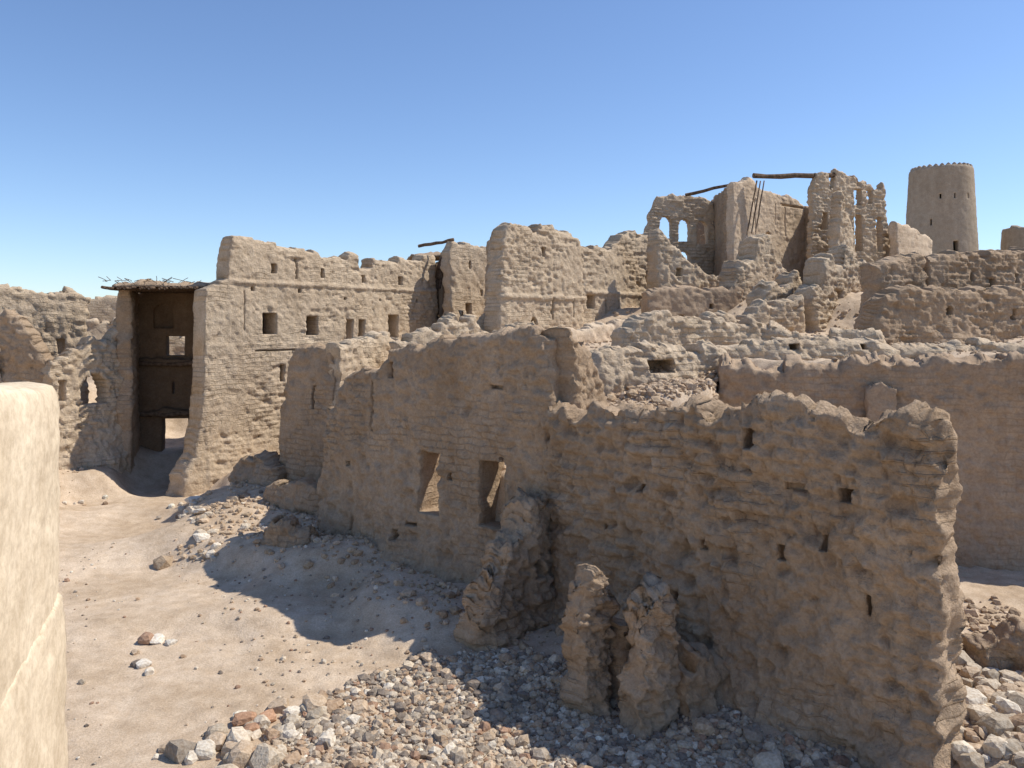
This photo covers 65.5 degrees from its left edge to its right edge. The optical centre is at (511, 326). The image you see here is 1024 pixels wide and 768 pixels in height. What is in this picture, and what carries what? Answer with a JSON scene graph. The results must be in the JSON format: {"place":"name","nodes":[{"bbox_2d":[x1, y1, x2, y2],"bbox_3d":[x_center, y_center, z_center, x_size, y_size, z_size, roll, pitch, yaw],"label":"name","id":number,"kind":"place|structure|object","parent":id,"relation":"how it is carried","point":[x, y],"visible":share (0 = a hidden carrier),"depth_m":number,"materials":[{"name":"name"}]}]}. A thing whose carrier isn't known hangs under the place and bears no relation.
{"place":"outdoors","nodes":[
{"label":"outdoors","id":0,"kind":"place"},
{"bbox_2d":[407,251,440,260],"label":"dark room roof","id":1,"kind":"structure","parent":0,"point":[436,254],"depth_m":32.09,"materials":[{"name":"beige"}]},
{"bbox_2d":[435,262,438,319],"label":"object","id":2,"kind":"object","parent":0,"point":[436,263],"visible":0.02,"depth_m":33.94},
{"bbox_2d":[0,0,1023,298],"label":"sky","id":3,"kind":"structure","parent":0,"point":[137,137],"materials":[{"name":"blue"}]},
{"bbox_2d":[58,283,1023,767],"bbox_3d":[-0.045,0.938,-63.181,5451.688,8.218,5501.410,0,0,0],"label":"ground","id":4,"kind":"structure","parent":0,"point":[138,715],"depth_m":13.33,"materials":[{"name":"beige sand"}]},
{"bbox_2d":[0,307,53,382],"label":"cross wall","id":5,"kind":"structure","parent":4,"relation":"on","point":[25,355],"depth_m":22.34,"materials":[{"name":"beige brick"}]},
{"bbox_2d":[0,382,60,709],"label":"roadside plaster wall","id":6,"kind":"structure","parent":4,"relation":"on","point":[30,493],"depth_m":3.89,"materials":[{"name":"beige paint"}]},
{"bbox_2d":[0,592,68,767],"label":"wall footing","id":7,"kind":"object","parent":4,"relation":"on","point":[33,732],"depth_m":4.05,"materials":[{"name":"paint"}]},
{"bbox_2d":[0,283,90,403],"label":"wall","id":8,"kind":"structure","parent":4,"relation":"on","point":[57,320],"depth_m":25.34,"materials":[{"name":"beige brick"}]},
{"bbox_2d":[40,318,133,472],"bbox_3d":[-12.508,2.478,23.456,1.525,5.645,2.765,0,0,23],"label":"arched window wall","id":9,"kind":"structure","parent":4,"relation":"on","point":[90,435],"depth_m":23.16,"materials":[{"name":"beige brick"}]},
{"bbox_2d":[115,290,140,473],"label":"wall","id":10,"kind":"structure","parent":4,"relation":"on","point":[128,346],"depth_m":24.17,"materials":[{"name":"beige brick"}]},
{"bbox_2d":[106,286,147,292],"bbox_3d":[-11.873,-1.140,24.803,0.109,0.113,2.997,0,0,-2],"label":"rafter","id":11,"kind":"object","parent":10,"relation":"on","point":[111,288],"visible":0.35,"depth_m":23.57,"materials":[{"name":"brown wood"}]},
{"bbox_2d":[116,286,155,292],"bbox_3d":[-11.680,-1.141,24.885,0.121,0.120,2.852,0,0,-2],"label":"rafter","id":12,"kind":"object","parent":10,"relation":"on","point":[117,287],"visible":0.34,"depth_m":24.00,"materials":[{"name":"brown wood"}]},
{"bbox_2d":[86,317,184,354],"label":"distant mudbrick wall","id":13,"kind":"structure","parent":4,"relation":"on","point":[97,329],"depth_m":31.16,"materials":[{"name":"beige brick"}]},
{"bbox_2d":[87,295,184,336],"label":"distant mudbrick wall","id":14,"kind":"structure","parent":4,"relation":"on","point":[99,308],"depth_m":36.08,"materials":[{"name":"beige brick"}]},
{"bbox_2d":[138,292,193,451],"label":"back wall","id":15,"kind":"structure","parent":4,"relation":"on","point":[163,317],"depth_m":26.15,"materials":[{"name":"paint"}]},
{"bbox_2d":[140,407,188,412],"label":"floor","id":16,"kind":"structure","parent":15,"relation":"on","point":[165,410],"depth_m":25.99,"materials":[{"name":"paint"}]},
{"bbox_2d":[140,411,188,417],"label":"floor beam","id":17,"kind":"structure","parent":16,"relation":"on","point":[156,414],"depth_m":25.92,"materials":[{"name":"brown wood"}]},
{"bbox_2d":[138,357,192,362],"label":"floor","id":18,"kind":"structure","parent":15,"relation":"on","point":[158,359],"depth_m":25.96,"materials":[{"name":"paint"}]},
{"bbox_2d":[139,360,192,366],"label":"floor beam","id":19,"kind":"structure","parent":18,"relation":"on","point":[173,364],"depth_m":25.92,"materials":[{"name":"brown wood"}]},
{"bbox_2d":[135,496,210,668],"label":"pale flat stones","id":20,"kind":"object","parent":4,"relation":"on","point":[158,638],"visible":0.85,"depth_m":12.60,"materials":[{"name":"white stone"}]},
{"bbox_2d":[228,450,286,486],"bbox_3d":[-6.605,4.283,21.091,1.723,2.035,1.271,0,0,30],"label":"boulder","id":21,"kind":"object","parent":4,"relation":"on","point":[264,468],"depth_m":20.77,"materials":[{"name":"brown stone"}]},
{"bbox_2d":[231,708,306,731],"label":"broken fired bricks","id":22,"kind":"object","parent":4,"relation":"on","point":[241,718],"visible":0.69,"depth_m":9.90,"materials":[{"name":"brick"}]},
{"bbox_2d":[59,462,511,764],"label":"scattered pebbles","id":23,"kind":"object","parent":4,"relation":"on","point":[220,672],"visible":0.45,"depth_m":12.84,"materials":[{"name":"stone"}]},
{"bbox_2d":[261,514,318,547],"bbox_3d":[-4.513,4.571,16.207,1.128,1.458,0.997,0,0,12],"label":"boulder","id":24,"kind":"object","parent":4,"relation":"on","point":[280,531],"depth_m":15.96,"materials":[{"name":"brown stone"}]},
{"bbox_2d":[263,477,319,516],"bbox_3d":[-4.926,4.422,18.721,2.820,1.756,0.791,0,0,42],"label":"boulder","id":25,"kind":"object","parent":4,"relation":"on","point":[300,495],"depth_m":18.58,"materials":[{"name":"brown stone"}]},
{"bbox_2d":[165,235,438,496],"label":"mudbrick house facade","id":26,"kind":"structure","parent":4,"relation":"on","point":[262,311],"depth_m":24.56,"materials":[{"name":"brick"}]},
{"bbox_2d":[112,278,210,286],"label":"roof","id":27,"kind":"structure","parent":26,"relation":"on","point":[140,283],"depth_m":23.73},
{"bbox_2d":[123,286,163,292],"bbox_3d":[-11.353,-1.129,24.777,0.108,0.103,3.032,0,0,-1],"label":"rafter","id":28,"kind":"object","parent":27,"relation":"attached to","point":[126,288],"visible":0.47,"depth_m":23.96,"materials":[{"name":"brown wood"}]},
{"bbox_2d":[129,286,167,292],"bbox_3d":[-11.155,-1.141,24.774,0.111,0.109,3.070,0,0,-2],"label":"rafter","id":29,"kind":"object","parent":27,"relation":"attached to","point":[132,287],"visible":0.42,"depth_m":23.60,"materials":[{"name":"brown wood"}]},
{"bbox_2d":[139,287,176,292],"bbox_3d":[-11.000,-1.141,24.881,0.098,0.116,2.833,0,0,-2],"label":"rafter","id":30,"kind":"object","parent":27,"relation":"attached to","point":[141,288],"visible":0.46,"depth_m":24.61,"materials":[{"name":"brown wood"}]},
{"bbox_2d":[148,286,186,292],"bbox_3d":[-10.624,-1.138,24.775,0.105,0.117,3.044,0,0,-1],"label":"rafter","id":31,"kind":"object","parent":27,"relation":"attached to","point":[152,288],"visible":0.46,"depth_m":23.62,"materials":[{"name":"brown wood"}]},
{"bbox_2d":[163,287,193,292],"bbox_3d":[-10.260,-1.139,24.889,0.114,0.122,2.800,0,0,-1],"label":"rafter","id":32,"kind":"object","parent":27,"relation":"attached to","point":[166,288],"visible":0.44,"depth_m":23.97,"materials":[{"name":"brown wood"}]},
{"bbox_2d":[170,286,193,291],"bbox_3d":[-10.056,-1.143,24.802,0.105,0.116,2.970,0,0,-3],"label":"rafter","id":33,"kind":"object","parent":27,"relation":"attached to","point":[173,287],"visible":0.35,"depth_m":23.69,"materials":[{"name":"brown wood"}]},
{"bbox_2d":[435,254,440,276],"bbox_3d":[-3.022,-1.949,31.150,0.830,1.949,0.118,0,0,-43],"label":"stair timber","id":34,"kind":"object","parent":26,"relation":"attached to","point":[438,264],"visible":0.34,"depth_m":31.23,"materials":[{"name":"brown wood"}]},
{"bbox_2d":[435,258,441,283],"bbox_3d":[-2.867,-2.073,31.152,0.123,1.680,0.734,0,0,38],"label":"stair timber","id":35,"kind":"object","parent":26,"relation":"attached to","point":[438,274],"visible":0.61,"depth_m":31.09,"materials":[{"name":"brown wood"}]},
{"bbox_2d":[278,342,335,481],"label":"end wall","id":36,"kind":"structure","parent":4,"relation":"on","point":[309,389],"depth_m":20.36,"materials":[{"name":"beige brick"}]},
{"bbox_2d":[325,330,399,406],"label":"side wall","id":37,"kind":"structure","parent":4,"relation":"on","point":[371,348],"depth_m":20.59,"materials":[{"name":"beige brick"}]},
{"bbox_2d":[316,325,559,584],"bbox_3d":[-1.630,2.636,15.333,6.461,5.327,1.727,0,0,40],"label":"front wall with windows","id":38,"kind":"structure","parent":4,"relation":"on","point":[419,440],"depth_m":14.66,"materials":[{"name":"beige brick"}]},
{"bbox_2d":[439,275,444,317],"bbox_3d":[-2.750,-0.554,32.306,0.739,5.108,3.656,0,0,-8],"label":"dark room side","id":39,"kind":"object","parent":4,"relation":"on","point":[441,298],"visible":0.1,"depth_m":32.26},
{"bbox_2d":[436,269,441,291],"bbox_3d":[-2.786,-2.122,31.161,0.135,1.578,0.696,0,0,33],"label":"stair timber","id":40,"kind":"object","parent":39,"relation":"attached to","point":[437,284],"visible":0.56,"depth_m":31.00,"materials":[{"name":"brown wood"}]},
{"bbox_2d":[438,272,442,288],"bbox_3d":[-2.706,-2.182,31.149,0.127,1.474,0.668,0,0,23],"label":"stair timber","id":41,"kind":"object","parent":39,"relation":"attached to","point":[440,282],"visible":0.46,"depth_m":30.95,"materials":[{"name":"brown wood"}]},
{"bbox_2d":[389,312,534,348],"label":"wall","id":42,"kind":"structure","parent":4,"relation":"on","point":[449,323],"depth_m":21.45,"materials":[{"name":"beige brick"}]},
{"bbox_2d":[440,241,486,320],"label":"block","id":43,"kind":"structure","parent":4,"relation":"on","point":[463,266],"depth_m":30.30,"materials":[{"name":"beige brick"}]},
{"bbox_2d":[418,238,453,247],"bbox_3d":[-2.922,-3.211,30.559,1.505,0.331,0.145,0,0,20],"label":"roof timber","id":44,"kind":"object","parent":43,"relation":"on","point":[436,242],"visible":0.98,"depth_m":30.52,"materials":[{"name":"brown wood"}]},
{"bbox_2d":[458,310,484,330],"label":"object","id":45,"kind":"object","parent":4,"relation":"on","point":[480,321],"visible":0.09,"depth_m":27.08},
{"bbox_2d":[484,234,491,305],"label":"tower side","id":46,"kind":"structure","parent":4,"relation":"on","point":[487,248],"depth_m":28.26,"materials":[{"name":"beige brick"}]},
{"bbox_2d":[453,487,556,652],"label":"crumbled cross wall","id":47,"kind":"structure","parent":4,"relation":"on","point":[510,593],"depth_m":12.37,"materials":[{"name":"brown stone"}]},
{"bbox_2d":[205,693,846,767],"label":"boulder stones","id":48,"kind":"object","parent":4,"relation":"on","point":[240,755],"visible":0.75,"depth_m":9.29,"materials":[{"name":"beige stone"}]},
{"bbox_2d":[484,222,585,332],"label":"tower front","id":49,"kind":"structure","parent":4,"relation":"on","point":[534,273],"depth_m":26.94,"materials":[{"name":"beige brick"}]},
{"bbox_2d":[59,288,1023,763],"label":"mud rubble","id":50,"kind":"object","parent":4,"relation":"on","point":[677,386],"visible":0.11,"depth_m":15.35,"materials":[{"name":"stone"}]},
{"bbox_2d":[62,486,1023,767],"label":"rubble stones","id":51,"kind":"object","parent":4,"relation":"on","point":[1002,728],"visible":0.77,"depth_m":9.26,"materials":[{"name":"beige stone"}]},
{"bbox_2d":[246,645,857,767],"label":"gravel","id":52,"kind":"structure","parent":4,"relation":"on","point":[442,738],"depth_m":9.70,"materials":[{"name":"beige gravel"}]},
{"bbox_2d":[676,639,728,720],"bbox_3d":[2.428,4.649,10.298,0.845,1.302,1.168,0,0,42],"label":"stub","id":53,"kind":"object","parent":52,"relation":"on","point":[704,672],"visible":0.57,"depth_m":9.99,"materials":[{"name":"beige stone"}]},
{"bbox_2d":[541,327,608,409],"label":"return wall","id":54,"kind":"structure","parent":4,"relation":"on","point":[581,384],"depth_m":13.26,"materials":[{"name":"beige brick"}]},
{"bbox_2d":[556,563,619,717],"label":"crumbled pier","id":55,"kind":"structure","parent":4,"relation":"on","point":[592,607],"depth_m":10.18,"materials":[{"name":"brown stone"}]},
{"bbox_2d":[564,318,627,343],"bbox_3d":[3.192,0.610,25.697,4.517,1.981,0.974,0,0,-43],"label":"plastered front","id":56,"kind":"object","parent":4,"relation":"on","point":[592,332],"visible":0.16,"depth_m":24.91,"materials":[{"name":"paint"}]},
{"bbox_2d":[581,230,648,323],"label":"wall","id":57,"kind":"structure","parent":4,"relation":"on","point":[614,270],"depth_m":30.18,"materials":[{"name":"beige brick"}]},
{"bbox_2d":[609,587,634,700],"bbox_3d":[1.649,4.490,10.947,0.992,1.620,1.303,0,0,32],"label":"stub","id":58,"kind":"object","parent":4,"relation":"on","point":[620,645],"visible":0.16,"depth_m":10.43,"materials":[{"name":"brown stone"}]},
{"bbox_2d":[616,572,681,739],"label":"crumbled pier","id":59,"kind":"structure","parent":4,"relation":"on","point":[649,679],"depth_m":9.73,"materials":[{"name":"beige stone"}]},
{"bbox_2d":[590,339,726,395],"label":"terrace mudbrick wall","id":60,"kind":"structure","parent":4,"relation":"on","point":[619,368],"depth_m":17.08,"materials":[{"name":"beige brick"}]},
{"bbox_2d":[643,193,714,274],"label":"arched wall","id":61,"kind":"structure","parent":4,"relation":"on","point":[690,211],"depth_m":33.82,"materials":[{"name":"beige brick"}]},
{"bbox_2d":[646,228,718,289],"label":"slope wall","id":62,"kind":"structure","parent":4,"relation":"on","point":[668,263],"depth_m":29.98,"materials":[{"name":"beige brick"}]},
{"bbox_2d":[640,284,743,316],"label":"wall","id":63,"kind":"structure","parent":4,"relation":"on","point":[682,300],"depth_m":27.23,"materials":[{"name":"paint"}]},
{"bbox_2d":[697,222,704,243],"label":"dark back wall","id":64,"kind":"structure","parent":4,"relation":"on","point":[700,234],"depth_m":36.24,"materials":[{"name":"brown brick"}]},
{"bbox_2d":[711,188,727,275],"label":"dark side wall","id":65,"kind":"structure","parent":4,"relation":"on","point":[719,200],"depth_m":32.57,"materials":[{"name":"beige brick"}]},
{"bbox_2d":[610,310,885,347],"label":"terrace mudbrick wall","id":66,"kind":"structure","parent":4,"relation":"on","point":[661,326],"depth_m":20.48,"materials":[{"name":"beige brick"}]},
{"bbox_2d":[718,233,785,300],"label":"buttress","id":67,"kind":"structure","parent":4,"relation":"on","point":[752,265],"depth_m":28.65,"materials":[{"name":"beige brick"}]},
{"bbox_2d":[699,294,805,332],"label":"wall","id":68,"kind":"structure","parent":4,"relation":"on","point":[788,313],"depth_m":24.93,"materials":[{"name":"beige brick"}]},
{"bbox_2d":[539,389,967,767],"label":"front wall","id":69,"kind":"structure","parent":4,"relation":"on","point":[795,554],"depth_m":9.65,"materials":[{"name":"brown brick"}]},
{"bbox_2d":[725,177,804,282],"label":"lit front wall","id":70,"kind":"structure","parent":4,"relation":"on","point":[781,222],"depth_m":32.76,"materials":[{"name":"paint"}]},
{"bbox_2d":[685,184,727,195],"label":"roof beam","id":71,"kind":"structure","parent":70,"relation":"attached to","point":[705,190],"depth_m":33.07,"materials":[{"name":"brown wood"}]},
{"bbox_2d":[746,180,756,234],"bbox_3d":[9.476,-4.705,31.448,0.797,2.216,0.067,0,0,-43],"label":"leaning pole","id":72,"kind":"object","parent":70,"relation":"attached to","point":[751,207],"visible":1,"depth_m":31.43,"materials":[{"name":"brown wood"}]},
{"bbox_2d":[751,181,760,233],"bbox_3d":[9.636,-4.721,31.439,0.788,2.160,0.070,0,0,-45],"label":"leaning pole","id":73,"kind":"object","parent":70,"relation":"attached to","point":[755,207],"visible":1,"depth_m":31.40,"materials":[{"name":"brown wood"}]},
{"bbox_2d":[755,181,764,231],"bbox_3d":[9.782,-4.751,31.430,0.075,2.119,0.789,0,0,41],"label":"leaning pole","id":74,"kind":"object","parent":70,"relation":"attached to","point":[759,205],"visible":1,"depth_m":31.42,"materials":[{"name":"brown wood"}]},
{"bbox_2d":[746,270,801,306],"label":"wall","id":75,"kind":"structure","parent":4,"relation":"on","point":[786,284],"depth_m":26.48,"materials":[{"name":"beige brick"}]},
{"bbox_2d":[804,206,822,261],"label":"side room wall","id":76,"kind":"structure","parent":4,"relation":"on","point":[806,212],"depth_m":34.19,"materials":[{"name":"brown brick"}]},
{"bbox_2d":[793,244,866,331],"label":"ragged pier","id":77,"kind":"structure","parent":4,"relation":"on","point":[831,275],"depth_m":26.21,"materials":[{"name":"beige brick"}]},
{"bbox_2d":[827,191,856,257],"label":"wall","id":78,"kind":"structure","parent":4,"relation":"on","point":[840,230],"depth_m":31.06,"materials":[{"name":"beige brick"}]},
{"bbox_2d":[806,168,889,262],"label":"pillar wall","id":79,"kind":"structure","parent":4,"relation":"on","point":[872,244],"depth_m":32.78,"materials":[{"name":"beige brick"}]},
{"bbox_2d":[752,172,836,178],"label":"roof beam","id":80,"kind":"structure","parent":79,"relation":"attached to","point":[787,175],"depth_m":31.99,"materials":[{"name":"brown wood"}]},
{"bbox_2d":[716,335,1023,360],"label":"terrace mudbrick wall","id":81,"kind":"structure","parent":4,"relation":"on","point":[807,349],"depth_m":18.32,"materials":[{"name":"beige brick"}]},
{"bbox_2d":[717,351,1023,570],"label":"plastered retaining wall","id":82,"kind":"structure","parent":4,"relation":"on","point":[978,397],"depth_m":15.95,"materials":[{"name":"paint"}]},
{"bbox_2d":[864,382,896,421],"bbox_3d":[7.547,3.110,16.304,0.715,3.979,0.421,0,0,13],"label":"pilaster","id":83,"kind":"object","parent":4,"relation":"on","point":[880,398],"visible":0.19,"depth_m":16.23,"materials":[{"name":"paint"}]},
{"bbox_2d":[888,221,931,256],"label":"white wall","id":84,"kind":"structure","parent":4,"relation":"on","point":[905,239],"depth_m":32.88,"materials":[{"name":"paint"}]},
{"bbox_2d":[853,284,1023,343],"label":"terrace mudbrick wall","id":85,"kind":"structure","parent":4,"relation":"on","point":[911,313],"depth_m":21.53,"materials":[{"name":"beige brick"}]},
{"bbox_2d":[858,246,1023,313],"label":"terrace mudbrick wall","id":86,"kind":"structure","parent":4,"relation":"on","point":[981,268],"depth_m":24.40,"materials":[{"name":"beige brick"}]},
{"bbox_2d":[906,162,978,253],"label":"round watchtower","id":87,"kind":"structure","parent":4,"relation":"on","point":[941,211],"depth_m":58.00,"materials":[{"name":"paint"}]},
{"bbox_2d":[961,615,1023,671],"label":"fallen wall fragment","id":88,"kind":"object","parent":4,"relation":"on","point":[1000,646],"visible":0.43,"depth_m":10.41,"materials":[{"name":"brown stone"}]},
{"bbox_2d":[1000,225,1023,249],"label":"ruined round tower","id":89,"kind":"structure","parent":4,"relation":"on","point":[1012,235],"depth_m":57.59,"materials":[{"name":"paint"}]}
]}

